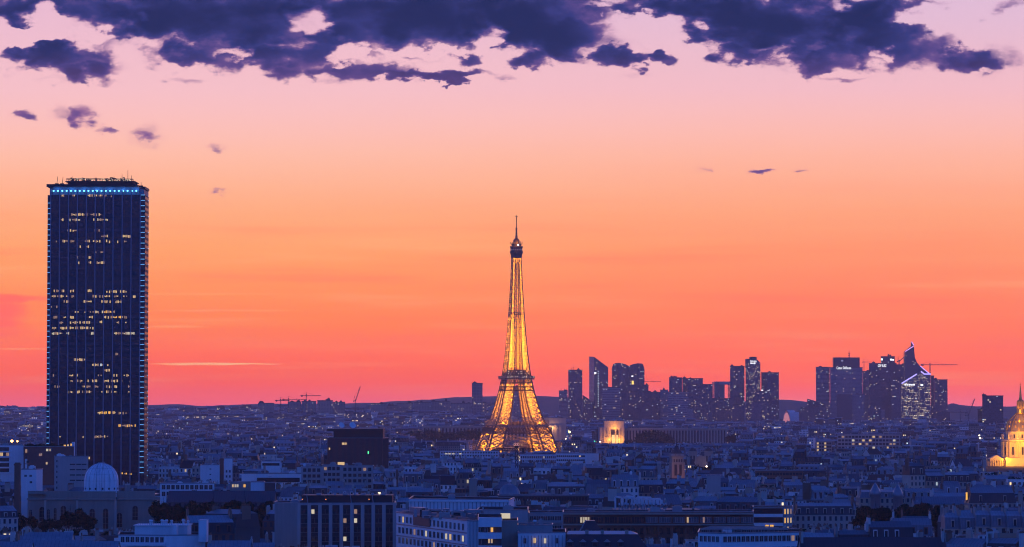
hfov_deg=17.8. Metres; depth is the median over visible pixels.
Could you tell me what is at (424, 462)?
house
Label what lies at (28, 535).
house
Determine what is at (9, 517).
house
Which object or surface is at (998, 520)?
house
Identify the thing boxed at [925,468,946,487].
house
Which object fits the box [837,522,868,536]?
house
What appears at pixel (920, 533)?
house
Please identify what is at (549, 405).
hills
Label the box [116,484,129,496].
house
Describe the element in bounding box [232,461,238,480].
house
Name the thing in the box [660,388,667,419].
office tower
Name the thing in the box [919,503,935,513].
tree
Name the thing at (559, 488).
house
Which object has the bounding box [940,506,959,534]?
house
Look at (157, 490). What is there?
house
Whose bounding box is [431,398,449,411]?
flats block
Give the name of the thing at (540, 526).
office building
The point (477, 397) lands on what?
office tower
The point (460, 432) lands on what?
tree
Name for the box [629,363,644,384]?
office tower
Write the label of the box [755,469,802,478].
office building
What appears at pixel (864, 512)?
tree
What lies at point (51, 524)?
tree
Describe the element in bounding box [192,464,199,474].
house
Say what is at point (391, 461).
house
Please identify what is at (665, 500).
house
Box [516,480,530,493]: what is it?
house
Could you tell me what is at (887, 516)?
tree
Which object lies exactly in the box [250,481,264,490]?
house
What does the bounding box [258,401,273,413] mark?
flats block
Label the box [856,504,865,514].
tree
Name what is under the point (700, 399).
office tower
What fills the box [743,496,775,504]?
house
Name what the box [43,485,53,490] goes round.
house
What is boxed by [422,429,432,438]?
tree
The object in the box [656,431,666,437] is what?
tree
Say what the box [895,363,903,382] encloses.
office tower
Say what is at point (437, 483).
house
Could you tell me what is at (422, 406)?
flats block
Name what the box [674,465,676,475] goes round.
window
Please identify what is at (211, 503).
tree
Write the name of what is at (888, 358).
office tower
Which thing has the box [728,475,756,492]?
house
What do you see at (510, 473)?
house
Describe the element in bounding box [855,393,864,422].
office tower
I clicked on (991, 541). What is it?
house
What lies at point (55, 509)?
window
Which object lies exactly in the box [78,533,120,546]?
house
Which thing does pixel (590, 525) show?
pyramid roofed house
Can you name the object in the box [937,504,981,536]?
house
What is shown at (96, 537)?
house
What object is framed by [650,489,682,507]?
house
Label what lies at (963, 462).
house
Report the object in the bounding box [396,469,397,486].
chimney stack
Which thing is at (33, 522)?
tree
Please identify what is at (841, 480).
house
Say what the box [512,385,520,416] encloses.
office tower
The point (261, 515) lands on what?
tree
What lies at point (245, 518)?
house
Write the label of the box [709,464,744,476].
house
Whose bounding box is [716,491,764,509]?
house
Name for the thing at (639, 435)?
tree
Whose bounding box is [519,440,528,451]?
house
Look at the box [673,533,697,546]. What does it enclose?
house
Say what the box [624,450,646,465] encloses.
house
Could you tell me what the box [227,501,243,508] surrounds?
tree
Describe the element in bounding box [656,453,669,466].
house
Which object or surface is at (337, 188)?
sky
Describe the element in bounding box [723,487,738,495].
house
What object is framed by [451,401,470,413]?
flats block
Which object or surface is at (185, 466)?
house
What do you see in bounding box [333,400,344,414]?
flats block
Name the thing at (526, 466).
house
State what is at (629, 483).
house
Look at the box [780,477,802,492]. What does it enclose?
house
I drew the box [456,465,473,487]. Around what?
house
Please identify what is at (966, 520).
house
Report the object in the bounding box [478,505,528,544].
office building
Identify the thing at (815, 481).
house
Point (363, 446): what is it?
office building
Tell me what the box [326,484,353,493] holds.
house
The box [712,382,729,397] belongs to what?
arch building
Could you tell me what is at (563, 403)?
office tower
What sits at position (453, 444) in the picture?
house
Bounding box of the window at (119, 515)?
[117,512,122,526]
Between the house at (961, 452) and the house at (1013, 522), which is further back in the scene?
the house at (961, 452)
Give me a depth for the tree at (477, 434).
4851.37 m
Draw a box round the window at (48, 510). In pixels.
[47,509,49,519]
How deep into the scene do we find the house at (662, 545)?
1049.02 m
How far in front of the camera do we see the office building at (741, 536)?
931.28 m
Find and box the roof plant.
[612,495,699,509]
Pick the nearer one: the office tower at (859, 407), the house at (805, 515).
the house at (805, 515)
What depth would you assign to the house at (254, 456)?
2455.91 m
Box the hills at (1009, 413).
[796,403,1016,419]
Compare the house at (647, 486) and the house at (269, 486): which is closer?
the house at (269, 486)
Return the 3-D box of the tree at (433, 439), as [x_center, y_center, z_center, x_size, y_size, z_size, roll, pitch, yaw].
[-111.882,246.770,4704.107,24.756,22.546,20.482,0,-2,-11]
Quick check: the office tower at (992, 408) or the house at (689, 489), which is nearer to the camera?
the house at (689, 489)
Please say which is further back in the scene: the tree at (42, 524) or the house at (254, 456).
the house at (254, 456)
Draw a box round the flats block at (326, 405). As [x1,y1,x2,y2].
[317,398,332,414]
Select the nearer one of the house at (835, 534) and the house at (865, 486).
the house at (835, 534)
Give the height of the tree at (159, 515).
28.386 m
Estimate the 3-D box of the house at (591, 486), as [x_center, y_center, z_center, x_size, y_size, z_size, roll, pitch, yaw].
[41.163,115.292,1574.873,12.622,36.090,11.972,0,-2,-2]
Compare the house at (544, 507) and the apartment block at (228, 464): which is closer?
the house at (544, 507)
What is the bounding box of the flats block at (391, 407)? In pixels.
[387,403,396,411]
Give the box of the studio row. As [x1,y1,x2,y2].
[160,479,214,504]
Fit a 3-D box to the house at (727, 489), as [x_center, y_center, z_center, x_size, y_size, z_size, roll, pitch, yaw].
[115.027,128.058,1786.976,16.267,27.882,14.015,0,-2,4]
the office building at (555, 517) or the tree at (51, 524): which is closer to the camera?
the office building at (555, 517)
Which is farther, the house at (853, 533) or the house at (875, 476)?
the house at (875, 476)
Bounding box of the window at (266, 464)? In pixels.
[262,463,279,465]
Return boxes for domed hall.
[498,482,519,493]
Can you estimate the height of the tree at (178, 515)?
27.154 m
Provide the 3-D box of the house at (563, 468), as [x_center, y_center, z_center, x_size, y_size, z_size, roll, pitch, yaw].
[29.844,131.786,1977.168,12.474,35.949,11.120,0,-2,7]
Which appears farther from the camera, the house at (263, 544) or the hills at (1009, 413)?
the hills at (1009, 413)
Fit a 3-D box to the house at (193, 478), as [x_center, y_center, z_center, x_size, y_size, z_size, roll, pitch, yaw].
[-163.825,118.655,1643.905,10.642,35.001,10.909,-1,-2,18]
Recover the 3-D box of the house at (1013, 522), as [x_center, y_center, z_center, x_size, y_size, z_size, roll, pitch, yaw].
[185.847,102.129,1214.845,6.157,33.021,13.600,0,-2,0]
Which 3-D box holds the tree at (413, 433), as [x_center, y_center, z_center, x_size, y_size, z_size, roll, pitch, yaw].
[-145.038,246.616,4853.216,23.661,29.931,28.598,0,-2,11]
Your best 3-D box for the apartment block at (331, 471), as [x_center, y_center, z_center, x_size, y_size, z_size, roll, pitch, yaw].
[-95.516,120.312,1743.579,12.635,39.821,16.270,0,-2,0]
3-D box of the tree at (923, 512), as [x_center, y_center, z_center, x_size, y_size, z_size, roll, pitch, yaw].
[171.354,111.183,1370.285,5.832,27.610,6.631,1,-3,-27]
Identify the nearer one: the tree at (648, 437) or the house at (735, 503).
the house at (735, 503)
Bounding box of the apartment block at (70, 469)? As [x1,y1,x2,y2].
[54,453,88,490]
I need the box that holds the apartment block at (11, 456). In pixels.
[0,443,22,481]
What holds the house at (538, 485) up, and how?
on the ground
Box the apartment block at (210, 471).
[200,463,219,483]
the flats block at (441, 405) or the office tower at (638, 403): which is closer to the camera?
the flats block at (441, 405)
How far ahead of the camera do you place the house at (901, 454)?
2564.02 m
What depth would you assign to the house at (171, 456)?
2418.72 m
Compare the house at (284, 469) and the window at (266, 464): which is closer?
the house at (284, 469)
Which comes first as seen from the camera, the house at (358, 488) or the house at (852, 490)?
the house at (852, 490)
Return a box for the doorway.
[611,430,617,442]
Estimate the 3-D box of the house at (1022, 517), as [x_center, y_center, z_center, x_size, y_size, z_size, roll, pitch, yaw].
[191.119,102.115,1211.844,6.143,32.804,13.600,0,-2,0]
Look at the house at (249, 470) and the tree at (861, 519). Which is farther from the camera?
the house at (249, 470)
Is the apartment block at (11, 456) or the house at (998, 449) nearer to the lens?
the apartment block at (11, 456)
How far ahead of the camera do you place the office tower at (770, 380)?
9051.21 m
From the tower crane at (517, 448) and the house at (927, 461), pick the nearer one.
the tower crane at (517, 448)
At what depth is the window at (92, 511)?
1593.97 m
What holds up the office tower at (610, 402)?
on the ground
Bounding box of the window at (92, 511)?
[89,508,94,528]
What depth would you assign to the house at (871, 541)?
885.31 m
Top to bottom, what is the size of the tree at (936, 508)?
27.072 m
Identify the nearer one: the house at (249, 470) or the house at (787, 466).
the house at (249, 470)
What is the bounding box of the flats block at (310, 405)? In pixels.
[302,400,316,411]
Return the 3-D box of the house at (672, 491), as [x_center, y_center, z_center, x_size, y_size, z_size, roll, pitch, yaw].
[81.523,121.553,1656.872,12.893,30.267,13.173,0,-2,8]
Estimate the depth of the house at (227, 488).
1634.78 m
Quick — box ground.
[986,466,1023,473]
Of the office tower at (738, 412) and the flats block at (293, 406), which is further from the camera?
the office tower at (738, 412)
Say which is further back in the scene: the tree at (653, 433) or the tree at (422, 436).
the tree at (653, 433)
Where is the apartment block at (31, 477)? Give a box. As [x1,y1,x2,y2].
[21,465,42,531]
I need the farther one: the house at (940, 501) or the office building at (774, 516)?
the house at (940, 501)
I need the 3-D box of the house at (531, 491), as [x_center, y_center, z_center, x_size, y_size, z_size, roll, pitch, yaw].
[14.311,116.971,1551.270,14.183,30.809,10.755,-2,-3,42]
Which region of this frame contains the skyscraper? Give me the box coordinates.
[46,175,148,484]
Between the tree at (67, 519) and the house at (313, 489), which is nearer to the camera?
the tree at (67, 519)
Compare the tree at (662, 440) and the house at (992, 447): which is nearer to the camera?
the house at (992, 447)
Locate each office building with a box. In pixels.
[118,519,208,546]
[241,471,300,488]
[261,456,280,472]
[274,493,395,546]
[327,422,388,467]
[396,507,483,546]
[409,494,514,510]
[440,450,498,458]
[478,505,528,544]
[478,514,501,546]
[498,491,588,505]
[501,513,517,546]
[517,528,565,546]
[518,519,552,531]
[520,454,555,462]
[529,510,563,527]
[556,453,598,463]
[563,503,754,543]
[698,526,799,546]
[753,504,792,527]
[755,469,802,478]
[816,441,831,451]
[837,434,899,448]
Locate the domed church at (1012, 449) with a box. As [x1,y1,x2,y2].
[986,386,1023,465]
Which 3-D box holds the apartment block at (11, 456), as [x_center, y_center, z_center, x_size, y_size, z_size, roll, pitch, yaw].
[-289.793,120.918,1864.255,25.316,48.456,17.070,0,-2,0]
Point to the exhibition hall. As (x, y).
(791, 415)
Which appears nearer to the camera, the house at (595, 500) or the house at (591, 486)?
the house at (595, 500)
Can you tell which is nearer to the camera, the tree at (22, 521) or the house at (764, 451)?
the tree at (22, 521)
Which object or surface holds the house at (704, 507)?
on the ground
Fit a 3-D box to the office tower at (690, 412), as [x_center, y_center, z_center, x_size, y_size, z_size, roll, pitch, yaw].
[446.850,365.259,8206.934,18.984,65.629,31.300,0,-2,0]
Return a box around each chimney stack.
[14,463,20,514]
[219,458,223,483]
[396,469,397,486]
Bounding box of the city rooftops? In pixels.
[0,401,1023,546]
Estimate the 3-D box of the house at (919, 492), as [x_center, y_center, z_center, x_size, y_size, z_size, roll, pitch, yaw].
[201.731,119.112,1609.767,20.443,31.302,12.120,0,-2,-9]
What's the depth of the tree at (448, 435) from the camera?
4850.73 m
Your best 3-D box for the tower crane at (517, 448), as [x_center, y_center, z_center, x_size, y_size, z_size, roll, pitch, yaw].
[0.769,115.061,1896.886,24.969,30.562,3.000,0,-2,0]
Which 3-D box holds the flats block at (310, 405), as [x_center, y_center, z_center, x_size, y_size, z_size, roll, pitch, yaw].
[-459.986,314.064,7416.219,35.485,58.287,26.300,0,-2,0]
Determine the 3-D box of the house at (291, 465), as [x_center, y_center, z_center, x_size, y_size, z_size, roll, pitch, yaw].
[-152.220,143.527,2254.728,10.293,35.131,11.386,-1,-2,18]
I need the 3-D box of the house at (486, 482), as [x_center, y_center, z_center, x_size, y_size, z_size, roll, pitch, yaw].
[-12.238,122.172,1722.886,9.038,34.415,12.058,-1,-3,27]
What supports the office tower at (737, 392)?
on the ground
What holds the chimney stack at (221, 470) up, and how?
on the ground
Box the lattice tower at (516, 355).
[475,215,558,452]
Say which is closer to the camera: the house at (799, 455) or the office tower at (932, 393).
the house at (799, 455)
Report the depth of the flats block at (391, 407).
7378.18 m
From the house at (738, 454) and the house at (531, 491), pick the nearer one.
the house at (531, 491)
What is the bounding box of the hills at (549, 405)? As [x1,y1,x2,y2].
[4,396,1016,420]
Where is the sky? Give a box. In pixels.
[0,0,1023,406]
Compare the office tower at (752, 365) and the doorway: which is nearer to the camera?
the doorway
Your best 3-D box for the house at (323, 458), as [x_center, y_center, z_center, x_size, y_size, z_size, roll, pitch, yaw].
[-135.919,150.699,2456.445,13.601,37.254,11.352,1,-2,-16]
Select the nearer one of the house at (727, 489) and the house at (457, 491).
the house at (457, 491)
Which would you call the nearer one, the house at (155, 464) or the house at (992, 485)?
the house at (992, 485)
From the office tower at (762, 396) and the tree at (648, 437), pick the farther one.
the office tower at (762, 396)
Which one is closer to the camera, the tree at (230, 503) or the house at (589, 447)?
the tree at (230, 503)
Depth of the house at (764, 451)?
2760.33 m
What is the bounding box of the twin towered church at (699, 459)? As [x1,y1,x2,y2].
[688,447,712,467]
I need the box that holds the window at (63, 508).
[60,505,66,514]
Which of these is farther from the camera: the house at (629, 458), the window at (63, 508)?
the house at (629, 458)
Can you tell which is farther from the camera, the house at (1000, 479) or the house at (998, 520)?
the house at (1000, 479)
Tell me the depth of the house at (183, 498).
1491.03 m
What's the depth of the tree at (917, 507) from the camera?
1420.36 m
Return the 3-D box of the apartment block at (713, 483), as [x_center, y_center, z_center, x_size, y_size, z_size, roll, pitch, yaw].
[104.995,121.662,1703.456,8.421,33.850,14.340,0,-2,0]
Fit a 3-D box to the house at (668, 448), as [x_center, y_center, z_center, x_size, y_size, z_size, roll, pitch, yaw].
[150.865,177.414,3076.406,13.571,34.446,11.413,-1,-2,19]
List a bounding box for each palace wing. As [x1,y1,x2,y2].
[421,426,535,440]
[625,428,727,442]
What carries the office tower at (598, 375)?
on the ground
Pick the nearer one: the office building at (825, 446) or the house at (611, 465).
the house at (611, 465)
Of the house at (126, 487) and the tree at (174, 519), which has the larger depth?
the house at (126, 487)
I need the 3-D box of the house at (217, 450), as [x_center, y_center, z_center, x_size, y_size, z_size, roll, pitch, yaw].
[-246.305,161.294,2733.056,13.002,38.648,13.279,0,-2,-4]
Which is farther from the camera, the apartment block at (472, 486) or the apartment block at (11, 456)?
the apartment block at (11, 456)
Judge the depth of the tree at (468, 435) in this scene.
4848.47 m
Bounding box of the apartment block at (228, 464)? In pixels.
[224,455,232,483]
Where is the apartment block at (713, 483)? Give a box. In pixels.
[706,475,720,494]
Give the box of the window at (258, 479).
[257,478,299,481]
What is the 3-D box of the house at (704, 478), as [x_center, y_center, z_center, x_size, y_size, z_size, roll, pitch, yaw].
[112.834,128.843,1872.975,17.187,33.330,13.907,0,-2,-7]
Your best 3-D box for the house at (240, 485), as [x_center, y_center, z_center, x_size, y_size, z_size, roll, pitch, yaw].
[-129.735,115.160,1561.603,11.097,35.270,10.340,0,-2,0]
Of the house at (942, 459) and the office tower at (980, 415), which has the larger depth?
the office tower at (980, 415)
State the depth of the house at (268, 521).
1288.72 m
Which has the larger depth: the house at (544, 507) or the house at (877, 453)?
the house at (877, 453)
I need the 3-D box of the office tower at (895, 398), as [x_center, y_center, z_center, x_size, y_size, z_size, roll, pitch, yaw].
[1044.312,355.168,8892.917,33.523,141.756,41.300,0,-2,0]
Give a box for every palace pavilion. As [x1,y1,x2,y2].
[544,418,565,440]
[599,418,624,442]
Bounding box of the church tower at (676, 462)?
[667,441,685,477]
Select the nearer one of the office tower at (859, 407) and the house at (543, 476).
the house at (543, 476)
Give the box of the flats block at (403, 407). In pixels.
[397,401,412,412]
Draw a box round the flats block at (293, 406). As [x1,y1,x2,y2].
[288,400,300,411]
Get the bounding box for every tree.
[17,513,28,531]
[28,514,38,531]
[37,516,47,531]
[45,518,62,529]
[59,508,75,530]
[73,508,86,531]
[80,515,97,534]
[148,500,171,517]
[151,508,173,521]
[166,505,176,522]
[173,503,183,514]
[174,509,184,522]
[181,509,198,518]
[184,500,196,510]
[184,502,209,510]
[190,508,205,514]
[207,492,218,511]
[224,496,236,508]
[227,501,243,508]
[244,491,254,510]
[254,504,264,537]
[258,512,264,537]
[262,499,272,512]
[407,430,420,439]
[416,431,428,440]
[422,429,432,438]
[428,437,438,444]
[430,430,444,437]
[445,432,457,439]
[456,429,466,437]
[459,429,474,438]
[471,429,485,439]
[635,433,646,438]
[636,438,646,442]
[641,435,653,442]
[643,436,658,442]
[644,429,659,438]
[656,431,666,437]
[658,437,668,442]
[848,519,859,528]
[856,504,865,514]
[857,513,866,525]
[858,501,870,517]
[863,506,878,520]
[877,507,888,520]
[883,510,900,520]
[894,503,912,513]
[903,510,912,515]
[912,510,927,515]
[913,502,923,512]
[918,510,937,529]
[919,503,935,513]
[931,505,939,536]
[932,505,940,533]
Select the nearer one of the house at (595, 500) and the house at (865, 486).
the house at (595, 500)
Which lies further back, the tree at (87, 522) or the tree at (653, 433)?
the tree at (653, 433)
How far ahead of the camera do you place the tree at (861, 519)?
1294.33 m
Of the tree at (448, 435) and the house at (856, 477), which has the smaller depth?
the house at (856, 477)
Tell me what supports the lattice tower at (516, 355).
on the ground
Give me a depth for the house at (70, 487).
1651.33 m
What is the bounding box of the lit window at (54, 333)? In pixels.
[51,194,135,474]
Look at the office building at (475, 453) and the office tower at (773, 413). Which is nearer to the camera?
the office building at (475, 453)
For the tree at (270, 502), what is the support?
on the ground
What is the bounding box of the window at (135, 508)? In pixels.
[132,505,137,519]
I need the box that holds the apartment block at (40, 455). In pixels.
[24,442,74,484]
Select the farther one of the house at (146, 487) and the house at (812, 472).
the house at (812, 472)
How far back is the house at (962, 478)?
1739.04 m
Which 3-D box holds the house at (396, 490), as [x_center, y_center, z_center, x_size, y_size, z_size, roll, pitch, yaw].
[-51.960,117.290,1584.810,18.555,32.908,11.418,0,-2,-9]
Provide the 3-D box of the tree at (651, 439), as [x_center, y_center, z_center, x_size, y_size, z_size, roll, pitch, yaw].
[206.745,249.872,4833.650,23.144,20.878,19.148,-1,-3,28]
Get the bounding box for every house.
[0,498,18,530]
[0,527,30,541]
[0,542,34,546]
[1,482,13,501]
[14,531,79,546]
[23,524,74,539]
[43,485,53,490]
[49,528,106,540]
[67,483,83,490]
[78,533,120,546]
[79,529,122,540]
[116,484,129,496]
[137,481,157,490]
[148,457,162,467]
[155,482,159,496]
[159,464,179,480]
[160,452,182,458]
[166,469,189,480]
[167,491,276,527]
[175,475,196,481]
[177,454,204,464]
[179,458,195,473]
[184,506,235,546]
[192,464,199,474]
[197,438,217,452]
[204,456,230,463]
[206,503,260,542]
[207,532,252,546]
[210,445,224,453]
[214,487,229,490]
[226,448,241,457]
[230,478,250,490]
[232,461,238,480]
[241,465,268,478]
[242,450,259,460]
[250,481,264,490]
[250,536,275,546]
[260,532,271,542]
[262,505,274,541]
[264,482,275,490]
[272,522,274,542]
[280,481,310,499]
[281,456,299,470]
[281,465,300,472]
[307,481,326,493]
[321,451,326,464]
[325,476,343,487]
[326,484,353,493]
[344,480,365,492]
[373,466,387,481]
[380,465,400,480]
[386,482,422,500]
[389,458,400,465]
[396,434,409,445]
[397,492,408,507]
[403,468,422,486]
[406,483,432,497]
[414,458,431,471]
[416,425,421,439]
[417,474,440,493]
[419,463,445,475]
[422,472,456,491]
[436,438,447,454]
[438,458,462,473]
[443,484,479,496]
[448,439,459,449]
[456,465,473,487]
[462,456,480,471]
[472,439,485,449]
[477,473,496,487]
[485,459,510,475]
[489,481,515,496]
[501,463,519,479]
[514,498,542,509]
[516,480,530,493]
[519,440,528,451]
[520,460,535,475]
[525,470,558,481]
[528,488,554,493]
[531,474,552,492]
[542,450,557,453]
[542,502,566,509]
[547,479,585,493]
[551,462,570,473]
[563,471,591,483]
[565,501,598,509]
[565,529,646,546]
[570,461,593,471]
[575,489,605,506]
[579,442,596,452]
[579,520,600,530]
[582,461,602,479]
[585,476,610,493]
[586,439,593,452]
[599,463,620,479]
[602,487,635,509]
[603,459,627,472]
[604,448,621,459]
[610,470,638,496]
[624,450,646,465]
[637,462,664,479]
[638,476,663,501]
[638,498,667,507]
[645,536,673,546]
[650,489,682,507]
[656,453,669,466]
[663,485,685,497]
[664,444,679,451]
[665,475,687,488]
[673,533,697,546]
[674,480,693,495]
[678,495,692,507]
[679,474,705,488]
[691,490,719,507]
[692,500,715,509]
[693,470,724,484]
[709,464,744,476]
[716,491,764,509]
[721,475,728,486]
[721,483,736,491]
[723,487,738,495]
[725,469,745,479]
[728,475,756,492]
[731,448,748,461]
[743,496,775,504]
[751,445,773,454]
[751,452,775,464]
[778,461,795,469]
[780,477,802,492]
[784,500,805,504]
[791,523,837,536]
[793,446,808,464]
[793,496,855,529]
[795,466,825,478]
[796,461,826,472]
[796,480,834,502]
[797,528,946,546]
[804,474,828,484]
[805,451,823,463]
[822,474,848,482]
[822,494,856,514]
[835,481,862,497]
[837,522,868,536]
[838,470,860,481]
[842,463,866,475]
[847,453,873,465]
[855,483,905,511]
[861,483,883,489]
[863,446,881,460]
[864,457,883,473]
[866,515,912,536]
[867,470,893,479]
[876,462,899,474]
[892,448,906,459]
[892,509,932,536]
[900,484,943,506]
[901,458,925,487]
[911,492,965,509]
[913,452,930,468]
[918,529,946,541]
[919,449,937,462]
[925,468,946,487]
[929,488,964,496]
[937,451,949,465]
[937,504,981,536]
[939,477,960,492]
[940,469,971,488]
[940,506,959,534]
[946,531,985,546]
[950,455,972,467]
[952,503,985,512]
[956,444,968,458]
[959,506,974,534]
[964,481,1016,509]
[968,441,980,456]
[972,479,995,486]
[973,503,990,533]
[980,471,1009,484]
[984,503,1023,511]
[986,529,1023,546]
[987,440,998,457]
[989,505,1005,532]
[997,444,1000,456]
[1004,504,1021,532]
[1015,490,1022,506]
[1021,507,1023,530]
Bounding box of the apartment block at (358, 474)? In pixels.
[341,463,373,488]
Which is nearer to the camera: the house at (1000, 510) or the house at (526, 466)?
the house at (1000, 510)
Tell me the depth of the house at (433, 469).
1885.62 m
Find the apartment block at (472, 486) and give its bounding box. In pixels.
[469,478,477,495]
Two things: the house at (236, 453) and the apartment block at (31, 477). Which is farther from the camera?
the house at (236, 453)
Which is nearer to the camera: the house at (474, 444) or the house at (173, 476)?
the house at (173, 476)
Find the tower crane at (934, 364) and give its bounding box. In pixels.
[921,362,957,372]
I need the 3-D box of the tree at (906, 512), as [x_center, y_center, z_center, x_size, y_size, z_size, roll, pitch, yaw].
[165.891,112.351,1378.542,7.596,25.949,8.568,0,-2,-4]
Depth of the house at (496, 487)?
1605.43 m
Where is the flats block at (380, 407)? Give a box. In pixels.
[371,402,386,412]
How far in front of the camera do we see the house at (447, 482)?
1717.06 m
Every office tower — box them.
[472,381,482,414]
[483,402,485,413]
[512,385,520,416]
[559,389,567,418]
[568,368,581,418]
[583,395,592,419]
[589,356,607,419]
[602,386,619,419]
[612,363,628,417]
[622,390,650,420]
[627,383,648,390]
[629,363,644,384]
[651,390,659,419]
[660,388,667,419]
[667,391,687,418]
[669,375,681,390]
[682,376,702,390]
[687,406,692,417]
[688,383,712,421]
[713,397,729,421]
[730,364,744,420]
[732,403,744,422]
[745,357,760,420]
[751,400,761,421]
[756,389,769,419]
[761,371,778,419]
[768,404,777,420]
[801,405,827,422]
[807,399,825,406]
[816,366,829,418]
[830,353,862,419]
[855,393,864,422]
[863,370,868,420]
[868,405,880,422]
[869,361,890,419]
[881,354,894,378]
[881,408,884,421]
[891,378,900,419]
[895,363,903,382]
[901,342,930,418]
[931,375,933,417]
[933,410,949,421]
[934,378,947,411]
[977,408,981,422]
[982,393,1003,424]
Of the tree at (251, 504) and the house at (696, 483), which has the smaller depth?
the tree at (251, 504)
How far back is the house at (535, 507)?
1355.86 m
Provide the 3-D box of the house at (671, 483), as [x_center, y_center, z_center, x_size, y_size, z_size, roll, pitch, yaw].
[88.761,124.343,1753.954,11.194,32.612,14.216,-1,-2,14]
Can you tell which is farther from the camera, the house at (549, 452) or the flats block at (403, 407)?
the flats block at (403, 407)
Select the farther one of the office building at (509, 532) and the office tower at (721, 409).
the office tower at (721, 409)
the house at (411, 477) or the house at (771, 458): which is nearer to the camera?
the house at (411, 477)
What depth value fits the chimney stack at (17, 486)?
1446.18 m
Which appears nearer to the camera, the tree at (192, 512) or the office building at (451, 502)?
the office building at (451, 502)
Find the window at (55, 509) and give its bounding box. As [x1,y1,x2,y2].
[54,508,56,519]
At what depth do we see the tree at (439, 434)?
4851.77 m
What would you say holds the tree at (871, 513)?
on the ground
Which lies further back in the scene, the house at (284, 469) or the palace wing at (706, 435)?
the palace wing at (706, 435)
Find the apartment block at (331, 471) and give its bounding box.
[322,462,343,484]
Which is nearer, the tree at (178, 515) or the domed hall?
the tree at (178, 515)
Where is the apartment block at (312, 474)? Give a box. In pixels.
[301,463,321,484]
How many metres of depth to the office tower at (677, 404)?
8473.22 m
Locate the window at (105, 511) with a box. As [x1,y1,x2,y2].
[103,508,108,528]
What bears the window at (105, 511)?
in the observatory
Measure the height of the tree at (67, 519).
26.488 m
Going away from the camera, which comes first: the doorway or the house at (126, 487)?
the house at (126, 487)
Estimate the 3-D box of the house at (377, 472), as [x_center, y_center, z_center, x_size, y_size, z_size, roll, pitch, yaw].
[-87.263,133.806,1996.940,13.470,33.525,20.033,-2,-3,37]
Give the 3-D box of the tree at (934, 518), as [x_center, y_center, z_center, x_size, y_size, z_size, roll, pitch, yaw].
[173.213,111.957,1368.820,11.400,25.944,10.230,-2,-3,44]
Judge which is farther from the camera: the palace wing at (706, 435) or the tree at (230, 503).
the palace wing at (706, 435)
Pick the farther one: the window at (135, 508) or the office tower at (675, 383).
the office tower at (675, 383)
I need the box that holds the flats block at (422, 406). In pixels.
[414,401,430,410]
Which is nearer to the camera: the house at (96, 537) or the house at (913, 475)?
the house at (96, 537)
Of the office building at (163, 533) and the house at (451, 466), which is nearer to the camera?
the office building at (163, 533)
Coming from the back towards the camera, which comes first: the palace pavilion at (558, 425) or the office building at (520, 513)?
the palace pavilion at (558, 425)
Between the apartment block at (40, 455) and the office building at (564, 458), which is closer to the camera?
the apartment block at (40, 455)
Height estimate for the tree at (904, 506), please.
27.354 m
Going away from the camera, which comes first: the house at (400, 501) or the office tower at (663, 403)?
the house at (400, 501)
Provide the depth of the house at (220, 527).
1002.55 m
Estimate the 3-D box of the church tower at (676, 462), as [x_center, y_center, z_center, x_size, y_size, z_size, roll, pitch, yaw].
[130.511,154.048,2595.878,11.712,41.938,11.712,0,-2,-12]
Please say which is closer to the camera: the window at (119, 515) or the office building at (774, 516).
the office building at (774, 516)
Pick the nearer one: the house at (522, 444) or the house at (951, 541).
the house at (951, 541)
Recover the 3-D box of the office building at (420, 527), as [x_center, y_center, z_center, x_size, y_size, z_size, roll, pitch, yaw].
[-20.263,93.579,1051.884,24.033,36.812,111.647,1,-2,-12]
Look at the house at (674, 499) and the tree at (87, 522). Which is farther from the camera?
the house at (674, 499)
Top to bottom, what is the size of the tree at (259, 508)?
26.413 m
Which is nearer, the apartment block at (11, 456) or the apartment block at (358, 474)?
the apartment block at (358, 474)
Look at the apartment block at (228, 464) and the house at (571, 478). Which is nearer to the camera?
the house at (571, 478)
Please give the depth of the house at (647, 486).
1571.43 m
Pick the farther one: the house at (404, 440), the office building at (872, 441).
the office building at (872, 441)
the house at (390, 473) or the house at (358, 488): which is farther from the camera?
the house at (390, 473)
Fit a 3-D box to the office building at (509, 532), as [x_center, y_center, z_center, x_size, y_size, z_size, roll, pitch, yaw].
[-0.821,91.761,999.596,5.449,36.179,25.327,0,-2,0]
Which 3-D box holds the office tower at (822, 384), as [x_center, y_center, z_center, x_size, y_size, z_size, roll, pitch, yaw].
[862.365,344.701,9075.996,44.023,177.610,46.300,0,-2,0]
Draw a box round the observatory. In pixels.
[27,462,159,533]
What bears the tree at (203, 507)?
on the ground
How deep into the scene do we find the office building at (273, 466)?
1946.91 m
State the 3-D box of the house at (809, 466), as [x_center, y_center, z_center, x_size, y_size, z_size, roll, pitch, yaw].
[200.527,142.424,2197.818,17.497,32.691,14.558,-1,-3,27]
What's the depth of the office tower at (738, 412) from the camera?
8512.23 m
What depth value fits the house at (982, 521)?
1215.59 m
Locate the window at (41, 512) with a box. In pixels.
[39,506,43,520]
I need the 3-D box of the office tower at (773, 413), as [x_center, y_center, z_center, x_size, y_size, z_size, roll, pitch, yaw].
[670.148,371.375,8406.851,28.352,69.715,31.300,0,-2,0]
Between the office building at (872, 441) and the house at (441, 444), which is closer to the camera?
the house at (441, 444)
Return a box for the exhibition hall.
[783,410,798,422]

